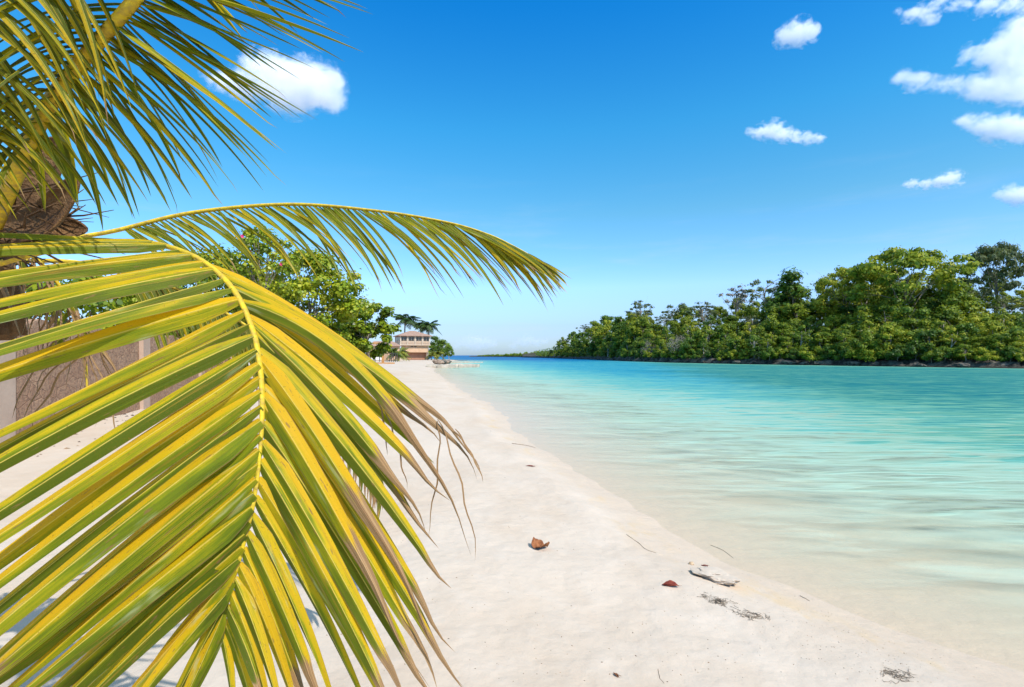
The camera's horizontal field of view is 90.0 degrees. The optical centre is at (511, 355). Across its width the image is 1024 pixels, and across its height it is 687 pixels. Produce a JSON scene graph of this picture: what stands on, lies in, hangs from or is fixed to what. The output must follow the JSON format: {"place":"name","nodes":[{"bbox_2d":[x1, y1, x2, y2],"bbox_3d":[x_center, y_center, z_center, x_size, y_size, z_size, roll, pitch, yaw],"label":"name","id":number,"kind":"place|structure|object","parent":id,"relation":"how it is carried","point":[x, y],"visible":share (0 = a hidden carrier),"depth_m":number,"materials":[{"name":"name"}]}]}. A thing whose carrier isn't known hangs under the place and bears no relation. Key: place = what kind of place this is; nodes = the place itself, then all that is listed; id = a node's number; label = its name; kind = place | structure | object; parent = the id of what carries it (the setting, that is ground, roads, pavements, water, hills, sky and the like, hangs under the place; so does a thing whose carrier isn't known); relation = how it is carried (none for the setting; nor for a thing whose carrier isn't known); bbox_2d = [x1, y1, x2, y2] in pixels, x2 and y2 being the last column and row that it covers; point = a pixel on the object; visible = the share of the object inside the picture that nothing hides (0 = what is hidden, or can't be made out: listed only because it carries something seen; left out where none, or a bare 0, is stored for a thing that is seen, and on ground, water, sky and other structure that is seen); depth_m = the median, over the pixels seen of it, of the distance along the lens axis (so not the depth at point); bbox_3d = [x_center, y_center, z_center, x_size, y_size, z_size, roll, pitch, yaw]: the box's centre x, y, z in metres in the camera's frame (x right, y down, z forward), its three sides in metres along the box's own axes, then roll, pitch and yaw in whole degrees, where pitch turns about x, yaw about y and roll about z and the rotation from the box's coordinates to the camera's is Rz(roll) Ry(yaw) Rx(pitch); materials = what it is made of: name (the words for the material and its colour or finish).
{"place":"outdoors","nodes":[
{"label":"outdoors","id":0,"kind":"place"},
{"bbox_2d":[393,331,431,359],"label":"beach house","id":1,"kind":"structure","parent":0,"point":[416,343],"depth_m":146.98,"materials":[{"name":"paint"}]},
{"bbox_2d":[407,352,425,359],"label":"garage door","id":2,"kind":"structure","parent":1,"relation":"in","point":[414,355],"depth_m":148.26,"materials":[{"name":"wood"}]},
{"bbox_2d":[0,359,1023,686],"bbox_3d":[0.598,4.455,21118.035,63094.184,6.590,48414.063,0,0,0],"label":"ground","id":3,"kind":"structure","parent":0,"point":[586,597],"depth_m":4.02,"materials":[{"name":"sand"}]},
{"bbox_2d":[25,273,177,336],"bbox_3d":[-15.674,-0.947,18.986,7.075,4.937,5.730,0,0,0],"label":"tree","id":4,"kind":"object","parent":3,"relation":"on","point":[108,305],"visible":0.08,"depth_m":17.83,"materials":[{"name":"green plant"}]},
{"bbox_2d":[0,319,239,442],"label":"boundary wall","id":5,"kind":"structure","parent":3,"relation":"on","point":[121,357],"depth_m":9.05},
{"bbox_2d":[159,243,274,337],"bbox_3d":[-15.501,-2.105,26.310,6.392,7.305,6.676,0,0,-38],"label":"tree","id":6,"kind":"object","parent":3,"relation":"on","point":[216,277],"visible":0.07,"depth_m":25.37,"materials":[{"name":"green plant"}]},
{"bbox_2d":[219,201,307,298],"bbox_3d":[-11.710,-2.626,24.134,3.806,8.404,3.377,0,0,-34],"label":"tree","id":7,"kind":"object","parent":3,"relation":"on","point":[258,247],"visible":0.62,"depth_m":23.59,"materials":[{"name":"green plant"}]},
{"bbox_2d":[0,0,569,686],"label":"coconut palm","id":8,"kind":"object","parent":3,"relation":"on","point":[186,520],"visible":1,"depth_m":1.00,"materials":[{"name":"yellow plant"}]},
{"bbox_2d":[263,244,378,342],"bbox_3d":[-13.472,-3.111,33.744,8.267,9.364,7.811,0,0,0],"label":"tree","id":9,"kind":"object","parent":3,"relation":"on","point":[339,305],"visible":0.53,"depth_m":32.79,"materials":[{"name":"green plant"}]},
{"bbox_2d":[340,302,401,359],"bbox_3d":[-11.414,-1.391,39.952,4.986,6.017,4.465,0,0,34],"label":"tree","id":10,"kind":"object","parent":3,"relation":"on","point":[365,330],"visible":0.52,"depth_m":39.28,"materials":[{"name":"green plant"}]},
{"bbox_2d":[372,341,400,360],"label":"annexe","id":11,"kind":"structure","parent":3,"relation":"on","point":[394,345],"depth_m":128.54,"materials":[{"name":"paint"}]},
{"bbox_2d":[392,314,420,332],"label":"palm tree","id":12,"kind":"object","parent":3,"relation":"on","point":[406,320],"visible":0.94,"depth_m":159.15,"materials":[{"name":"green plant"}]},
{"bbox_2d":[418,320,441,359],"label":"palm tree","id":13,"kind":"object","parent":3,"relation":"on","point":[428,326],"visible":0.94,"depth_m":165.18,"materials":[{"name":"green plant"}]},
{"bbox_2d":[434,339,450,359],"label":"tree","id":14,"kind":"object","parent":3,"relation":"on","point":[440,343],"visible":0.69,"depth_m":165.28,"materials":[{"name":"green plant"}]},
{"bbox_2d":[426,364,479,369],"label":"groyne","id":15,"kind":"object","parent":3,"relation":"on","point":[448,366],"visible":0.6,"depth_m":72.68,"materials":[{"name":"concrete"}]},
{"bbox_2d":[40,414,976,681],"bbox_3d":[-3.754,1.545,8.365,8.733,0.439,15.020,0,0,-20],"label":"beach debris","id":16,"kind":"object","parent":3,"relation":"on","point":[612,584],"visible":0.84,"depth_m":3.02,"materials":[{"name":"brown"}]},
{"bbox_2d":[531,537,549,548],"bbox_3d":[0.228,1.512,4.110,0.144,0.079,0.140,0,0,-12],"label":"dead leaf","id":17,"kind":"object","parent":3,"relation":"on","point":[536,543],"visible":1,"depth_m":4.13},
{"bbox_2d":[690,567,740,584],"bbox_3d":[1.482,1.635,3.777,0.280,0.095,0.412,8,-8,-37],"label":"driftwood","id":18,"kind":"object","parent":3,"relation":"on","point":[716,575],"visible":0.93,"depth_m":3.71,"materials":[{"name":"wood"}]},
{"bbox_2d":[881,665,915,683],"bbox_3d":[1.924,1.599,2.563,0.230,0.027,0.170,0,0,0],"label":"seaweed","id":19,"kind":"object","parent":3,"relation":"on","point":[891,673],"visible":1,"depth_m":2.55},
{"bbox_2d":[0,0,1023,354],"label":"sky","id":20,"kind":"structure","parent":0,"point":[661,153],"materials":[{"name":"blue"}]},
{"bbox_2d":[430,355,1023,576],"bbox_3d":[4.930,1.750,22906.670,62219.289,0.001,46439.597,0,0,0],"label":"water","id":21,"kind":"structure","parent":0,"point":[964,427],"depth_m":15.14,"materials":[{"name":"liquid"}]},
{"bbox_2d":[523,319,1023,368],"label":"headland","id":22,"kind":"structure","parent":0,"point":[973,363],"depth_m":88.30,"materials":[{"name":"plant"}]},
{"bbox_2d":[591,326,609,346],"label":"tree","id":23,"kind":"object","parent":22,"relation":"on","point":[600,332],"visible":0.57,"depth_m":204.25,"materials":[{"name":"green plant"}]},
{"bbox_2d":[610,328,631,348],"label":"tree","id":24,"kind":"object","parent":22,"relation":"on","point":[620,341],"visible":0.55,"depth_m":170.85,"materials":[{"name":"green plant"}]},
{"bbox_2d":[624,325,642,342],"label":"tree","id":25,"kind":"object","parent":22,"relation":"on","point":[637,331],"visible":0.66,"depth_m":156.41,"materials":[{"name":"green plant"}]},
{"bbox_2d":[624,300,654,317],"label":"tree","id":26,"kind":"object","parent":22,"relation":"on","point":[639,307],"visible":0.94,"depth_m":162.23,"materials":[{"name":"green plant"}]},
{"bbox_2d":[629,315,654,341],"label":"tree","id":27,"kind":"object","parent":22,"relation":"on","point":[643,322],"visible":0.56,"depth_m":156.10,"materials":[{"name":"green plant"}]},
{"bbox_2d":[644,323,663,336],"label":"tree","id":28,"kind":"object","parent":22,"relation":"on","point":[658,330],"visible":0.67,"depth_m":148.69,"materials":[{"name":"green plant"}]},
{"bbox_2d":[656,327,675,346],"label":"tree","id":29,"kind":"object","parent":22,"relation":"on","point":[663,337],"visible":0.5,"depth_m":136.37,"materials":[{"name":"green plant"}]},
{"bbox_2d":[661,321,682,340],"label":"tree","id":30,"kind":"object","parent":22,"relation":"on","point":[674,327],"visible":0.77,"depth_m":140.47,"materials":[{"name":"green plant"}]},
{"bbox_2d":[661,303,687,319],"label":"tree","id":31,"kind":"object","parent":22,"relation":"on","point":[675,313],"visible":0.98,"depth_m":145.45,"materials":[{"name":"green plant"}]},
{"bbox_2d":[672,309,699,334],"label":"tree","id":32,"kind":"object","parent":22,"relation":"on","point":[686,319],"visible":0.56,"depth_m":143.96,"materials":[{"name":"green plant"}]},
{"bbox_2d":[679,338,699,352],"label":"tree","id":33,"kind":"object","parent":22,"relation":"on","point":[688,345],"visible":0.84,"depth_m":118.81,"materials":[{"name":"green plant"}]},
{"bbox_2d":[684,302,716,329],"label":"tree","id":34,"kind":"object","parent":22,"relation":"on","point":[703,307],"visible":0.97,"depth_m":134.18,"materials":[{"name":"green plant"}]},
{"bbox_2d":[691,325,716,350],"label":"shrub","id":35,"kind":"object","parent":22,"relation":"on","point":[699,333],"visible":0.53,"depth_m":119.17,"materials":[{"name":"green plant"}]},
{"bbox_2d":[707,305,728,325],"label":"tree","id":36,"kind":"object","parent":22,"relation":"on","point":[720,310],"visible":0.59,"depth_m":142.44,"materials":[{"name":"green plant"}]},
{"bbox_2d":[713,323,741,344],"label":"tree","id":37,"kind":"object","parent":22,"relation":"on","point":[726,328],"visible":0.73,"depth_m":114.93,"materials":[{"name":"green plant"}]},
{"bbox_2d":[722,315,741,333],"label":"tree","id":38,"kind":"object","parent":22,"relation":"on","point":[728,319],"visible":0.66,"depth_m":121.50,"materials":[{"name":"green plant"}]},
{"bbox_2d":[719,283,754,333],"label":"tree","id":39,"kind":"object","parent":22,"relation":"on","point":[741,297],"visible":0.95,"depth_m":127.07,"materials":[{"name":"green plant"}]},
{"bbox_2d":[729,331,749,349],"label":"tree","id":40,"kind":"object","parent":22,"relation":"on","point":[743,343],"visible":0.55,"depth_m":106.67,"materials":[{"name":"green plant"}]},
{"bbox_2d":[734,305,759,330],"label":"tree","id":41,"kind":"object","parent":22,"relation":"on","point":[749,311],"visible":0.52,"depth_m":124.37,"materials":[{"name":"green plant"}]},
{"bbox_2d":[748,325,772,347],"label":"tree","id":42,"kind":"object","parent":22,"relation":"on","point":[756,331],"visible":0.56,"depth_m":104.51,"materials":[{"name":"green plant"}]},
{"bbox_2d":[744,277,782,317],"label":"tree","id":43,"kind":"object","parent":22,"relation":"on","point":[760,289],"visible":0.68,"depth_m":119.63,"materials":[{"name":"green plant"}]},
{"bbox_2d":[760,346,779,359],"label":"shrub","id":44,"kind":"object","parent":22,"relation":"on","point":[768,353],"visible":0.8,"depth_m":97.75,"materials":[{"name":"green plant"}]},
{"bbox_2d":[759,315,791,346],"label":"shrub","id":45,"kind":"object","parent":22,"relation":"on","point":[768,325],"visible":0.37,"depth_m":106.38,"materials":[{"name":"green plant"}]},
{"bbox_2d":[759,306,791,333],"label":"tree","id":46,"kind":"object","parent":22,"relation":"on","point":[770,311],"visible":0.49,"depth_m":111.23,"materials":[{"name":"green plant"}]},
{"bbox_2d":[536,311,1023,360],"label":"undergrowth","id":47,"kind":"object","parent":22,"relation":"on","point":[1019,315],"visible":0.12,"depth_m":102.85,"materials":[{"name":"green plant"}]},
{"bbox_2d":[771,322,794,346],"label":"tree","id":48,"kind":"object","parent":22,"relation":"on","point":[779,331],"visible":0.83,"depth_m":100.29,"materials":[{"name":"green plant"}]},
{"bbox_2d":[774,337,793,350],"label":"tree","id":49,"kind":"object","parent":22,"relation":"on","point":[786,342],"visible":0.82,"depth_m":96.17,"materials":[{"name":"green plant"}]},
{"bbox_2d":[760,265,816,318],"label":"tree","id":50,"kind":"object","parent":22,"relation":"on","point":[796,290],"visible":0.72,"depth_m":112.39,"materials":[{"name":"green plant"}]},
{"bbox_2d":[785,319,807,345],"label":"tree","id":51,"kind":"object","parent":22,"relation":"on","point":[795,323],"visible":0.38,"depth_m":103.22,"materials":[{"name":"green plant"}]},
{"bbox_2d":[789,325,811,345],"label":"tree","id":52,"kind":"object","parent":22,"relation":"on","point":[799,336],"visible":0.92,"depth_m":96.80,"materials":[{"name":"green plant"}]},
{"bbox_2d":[779,302,822,342],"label":"tree","id":53,"kind":"object","parent":22,"relation":"on","point":[792,311],"visible":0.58,"depth_m":107.24,"materials":[{"name":"green plant"}]},
{"bbox_2d":[793,336,819,355],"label":"shrub","id":54,"kind":"object","parent":22,"relation":"on","point":[812,344],"visible":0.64,"depth_m":93.27,"materials":[{"name":"green plant"}]},
{"bbox_2d":[798,345,822,361],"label":"shrub","id":55,"kind":"object","parent":22,"relation":"on","point":[808,355],"visible":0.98,"depth_m":90.63,"materials":[{"name":"green plant"}]},
{"bbox_2d":[797,315,823,340],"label":"tree","id":56,"kind":"object","parent":22,"relation":"on","point":[809,326],"visible":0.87,"depth_m":101.51,"materials":[{"name":"green plant"}]},
{"bbox_2d":[807,331,833,348],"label":"tree","id":57,"kind":"object","parent":22,"relation":"on","point":[824,337],"visible":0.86,"depth_m":91.56,"materials":[{"name":"green plant"}]},
{"bbox_2d":[802,298,849,333],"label":"tree","id":58,"kind":"object","parent":22,"relation":"on","point":[834,304],"visible":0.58,"depth_m":104.99,"materials":[{"name":"green plant"}]},
{"bbox_2d":[817,344,838,359],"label":"shrub","id":59,"kind":"object","parent":22,"relation":"on","point":[829,354],"visible":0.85,"depth_m":89.11,"materials":[{"name":"green plant"}]},
{"bbox_2d":[818,314,843,336],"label":"tree","id":60,"kind":"object","parent":22,"relation":"on","point":[834,323],"visible":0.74,"depth_m":97.78,"materials":[{"name":"green plant"}]},
{"bbox_2d":[831,343,851,360],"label":"shrub","id":61,"kind":"object","parent":22,"relation":"on","point":[842,352],"visible":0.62,"depth_m":87.39,"materials":[{"name":"green plant"}]},
{"bbox_2d":[810,265,876,309],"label":"tree","id":62,"kind":"object","parent":22,"relation":"on","point":[833,282],"visible":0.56,"depth_m":104.78,"materials":[{"name":"green plant"}]},
{"bbox_2d":[828,329,859,349],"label":"tree","id":63,"kind":"object","parent":22,"relation":"on","point":[843,337],"visible":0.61,"depth_m":87.68,"materials":[{"name":"green plant"}]},
{"bbox_2d":[830,323,859,344],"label":"tree","id":64,"kind":"object","parent":22,"relation":"on","point":[835,333],"visible":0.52,"depth_m":90.65,"materials":[{"name":"green plant"}]},
{"bbox_2d":[832,304,857,324],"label":"tree","id":65,"kind":"object","parent":22,"relation":"on","point":[846,310],"visible":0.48,"depth_m":102.61,"materials":[{"name":"green plant"}]},
{"bbox_2d":[844,342,865,360],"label":"shrub","id":66,"kind":"object","parent":22,"relation":"on","point":[855,353],"visible":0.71,"depth_m":84.68,"materials":[{"name":"green plant"}]},
{"bbox_2d":[839,304,891,338],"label":"tree","id":67,"kind":"object","parent":22,"relation":"on","point":[864,311],"visible":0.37,"depth_m":92.08,"materials":[{"name":"green plant"}]},
{"bbox_2d":[848,326,886,351],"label":"shrub","id":68,"kind":"object","parent":22,"relation":"on","point":[867,336],"visible":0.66,"depth_m":84.15,"materials":[{"name":"green plant"}]},
{"bbox_2d":[858,344,881,361],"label":"shrub","id":69,"kind":"object","parent":22,"relation":"on","point":[867,356],"visible":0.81,"depth_m":82.47,"materials":[{"name":"green plant"}]},
{"bbox_2d":[852,287,900,328],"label":"tree","id":70,"kind":"object","parent":22,"relation":"on","point":[876,299],"visible":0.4,"depth_m":96.77,"materials":[{"name":"green plant"}]},
{"bbox_2d":[855,303,905,330],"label":"tree","id":71,"kind":"object","parent":22,"relation":"on","point":[878,312],"visible":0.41,"depth_m":90.36,"materials":[{"name":"green plant"}]},
{"bbox_2d":[874,322,904,343],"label":"tree","id":72,"kind":"object","parent":22,"relation":"on","point":[879,331],"visible":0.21,"depth_m":84.29,"materials":[{"name":"green plant"}]},
{"bbox_2d":[867,324,913,353],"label":"tree","id":73,"kind":"object","parent":22,"relation":"on","point":[893,331],"visible":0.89,"depth_m":81.83,"materials":[{"name":"green plant"}]},
{"bbox_2d":[883,344,912,360],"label":"shrub","id":74,"kind":"object","parent":22,"relation":"on","point":[895,353],"visible":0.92,"depth_m":79.80,"materials":[{"name":"green plant"}]},
{"bbox_2d":[870,284,932,329],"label":"tree","id":75,"kind":"object","parent":22,"relation":"on","point":[897,304],"visible":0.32,"depth_m":93.69,"materials":[{"name":"green plant"}]},
{"bbox_2d":[891,331,925,349],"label":"tree","id":76,"kind":"object","parent":22,"relation":"on","point":[909,333],"visible":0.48,"depth_m":80.50,"materials":[{"name":"green plant"}]},
{"bbox_2d":[838,245,982,316],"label":"tree","id":77,"kind":"object","parent":22,"relation":"on","point":[885,273],"visible":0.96,"depth_m":91.71,"materials":[{"name":"green plant"}]},
{"bbox_2d":[903,340,928,359],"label":"shrub","id":78,"kind":"object","parent":22,"relation":"on","point":[912,349],"visible":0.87,"depth_m":78.31,"materials":[{"name":"green plant"}]},
{"bbox_2d":[893,305,939,336],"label":"tree","id":79,"kind":"object","parent":22,"relation":"on","point":[919,314],"visible":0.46,"depth_m":86.55,"materials":[{"name":"green plant"}]},
{"bbox_2d":[898,317,937,343],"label":"tree","id":80,"kind":"object","parent":22,"relation":"on","point":[922,324],"visible":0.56,"depth_m":84.23,"materials":[{"name":"green plant"}]},
{"bbox_2d":[908,286,939,316],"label":"tree","id":81,"kind":"object","parent":22,"relation":"on","point":[925,295],"visible":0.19,"depth_m":99.85,"materials":[{"name":"green plant"}]},
{"bbox_2d":[906,329,951,352],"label":"tree","id":82,"kind":"object","parent":22,"relation":"on","point":[925,334],"visible":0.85,"depth_m":78.38,"materials":[{"name":"green plant"}]},
{"bbox_2d":[913,297,946,323],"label":"tree","id":83,"kind":"object","parent":22,"relation":"on","point":[928,303],"visible":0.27,"depth_m":92.44,"materials":[{"name":"green plant"}]},
{"bbox_2d":[920,344,942,362],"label":"shrub","id":84,"kind":"object","parent":22,"relation":"on","point":[930,355],"visible":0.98,"depth_m":76.01,"materials":[{"name":"green plant"}]},
{"bbox_2d":[930,320,956,344],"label":"tree","id":85,"kind":"object","parent":22,"relation":"on","point":[942,325],"visible":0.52,"depth_m":78.94,"materials":[{"name":"green plant"}]},
{"bbox_2d":[933,344,957,361],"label":"shrub","id":86,"kind":"object","parent":22,"relation":"on","point":[945,355],"visible":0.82,"depth_m":75.29,"materials":[{"name":"green plant"}]},
{"bbox_2d":[927,304,964,330],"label":"tree","id":87,"kind":"object","parent":22,"relation":"on","point":[952,312],"visible":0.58,"depth_m":84.50,"materials":[{"name":"green plant"}]},
{"bbox_2d":[914,274,982,316],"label":"tree","id":88,"kind":"object","parent":22,"relation":"on","point":[932,293],"visible":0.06,"depth_m":96.77,"materials":[{"name":"green plant"}]},
{"bbox_2d":[939,327,966,346],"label":"tree","id":89,"kind":"object","parent":22,"relation":"on","point":[954,338],"visible":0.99,"depth_m":76.35,"materials":[{"name":"green plant"}]},
{"bbox_2d":[927,286,985,325],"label":"tree","id":90,"kind":"object","parent":22,"relation":"on","point":[952,297],"visible":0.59,"depth_m":88.84,"materials":[{"name":"green plant"}]},
{"bbox_2d":[951,343,975,360],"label":"shrub","id":91,"kind":"object","parent":22,"relation":"on","point":[958,350],"visible":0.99,"depth_m":73.38,"materials":[{"name":"green plant"}]},
{"bbox_2d":[950,322,979,346],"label":"tree","id":92,"kind":"object","parent":22,"relation":"on","point":[969,328],"visible":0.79,"depth_m":76.20,"materials":[{"name":"green plant"}]},
{"bbox_2d":[957,311,1003,336],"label":"tree","id":93,"kind":"object","parent":22,"relation":"on","point":[977,318],"visible":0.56,"depth_m":80.68,"materials":[{"name":"green plant"}]},
{"bbox_2d":[968,336,996,355],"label":"tree","id":94,"kind":"object","parent":22,"relation":"on","point":[980,342],"visible":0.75,"depth_m":73.95,"materials":[{"name":"green plant"}]},
{"bbox_2d":[971,347,999,361],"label":"shrub","id":95,"kind":"object","parent":22,"relation":"on","point":[985,354],"visible":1,"depth_m":71.27,"materials":[{"name":"green plant"}]},
{"bbox_2d":[958,239,1023,314],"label":"tree","id":96,"kind":"object","parent":22,"relation":"on","point":[1000,252],"visible":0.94,"depth_m":93.60,"materials":[{"name":"green plant"}]},
{"bbox_2d":[974,320,1009,344],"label":"tree","id":97,"kind":"object","parent":22,"relation":"on","point":[997,326],"visible":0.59,"depth_m":76.02,"materials":[{"name":"green plant"}]},
{"bbox_2d":[973,271,1021,312],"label":"tree","id":98,"kind":"object","parent":22,"relation":"on","point":[987,285],"visible":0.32,"depth_m":103.53,"materials":[{"name":"green plant"}]},
{"bbox_2d":[982,292,1014,314],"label":"tree","id":99,"kind":"object","parent":22,"relation":"on","point":[995,301],"visible":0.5,"depth_m":93.39,"materials":[{"name":"green plant"}]},
{"bbox_2d":[984,332,1017,354],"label":"tree","id":100,"kind":"object","parent":22,"relation":"on","point":[996,338],"visible":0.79,"depth_m":72.06,"materials":[{"name":"green plant"}]},
{"bbox_2d":[989,308,1016,327],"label":"tree","id":101,"kind":"object","parent":22,"relation":"on","point":[1006,321],"visible":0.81,"depth_m":79.42,"materials":[{"name":"green plant"}]},
{"bbox_2d":[987,295,1020,312],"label":"tree","id":102,"kind":"object","parent":22,"relation":"on","point":[998,299],"visible":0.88,"depth_m":87.07,"materials":[{"name":"green plant"}]},
{"bbox_2d":[997,346,1023,361],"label":"shrub","id":103,"kind":"object","parent":22,"relation":"on","point":[1011,352],"visible":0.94,"depth_m":70.32,"materials":[{"name":"green plant"}]},
{"bbox_2d":[1005,330,1023,347],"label":"tree","id":104,"kind":"object","parent":22,"relation":"on","point":[1019,342],"visible":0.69,"depth_m":70.94,"materials":[{"name":"green plant"}]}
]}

